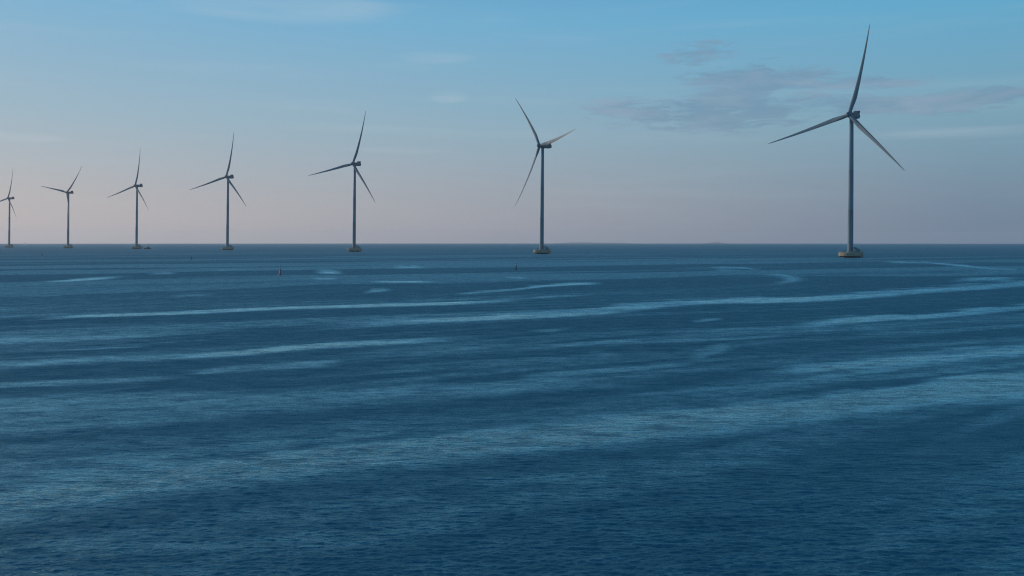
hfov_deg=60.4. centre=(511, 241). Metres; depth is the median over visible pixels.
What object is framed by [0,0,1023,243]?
sky
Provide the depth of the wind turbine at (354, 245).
903.34 m
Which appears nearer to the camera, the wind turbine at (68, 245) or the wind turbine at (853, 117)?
the wind turbine at (853, 117)
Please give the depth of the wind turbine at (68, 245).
1423.65 m
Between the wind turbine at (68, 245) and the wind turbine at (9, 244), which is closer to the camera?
the wind turbine at (68, 245)
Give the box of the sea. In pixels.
[0,243,1023,575]
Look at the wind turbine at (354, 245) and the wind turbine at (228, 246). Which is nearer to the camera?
the wind turbine at (354, 245)
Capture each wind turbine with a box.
[0,171,15,247]
[42,169,80,247]
[107,156,148,248]
[190,134,245,249]
[308,111,374,251]
[514,98,574,253]
[769,25,904,257]
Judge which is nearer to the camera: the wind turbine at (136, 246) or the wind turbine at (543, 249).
the wind turbine at (543, 249)
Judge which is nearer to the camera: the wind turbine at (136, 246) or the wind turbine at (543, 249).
the wind turbine at (543, 249)

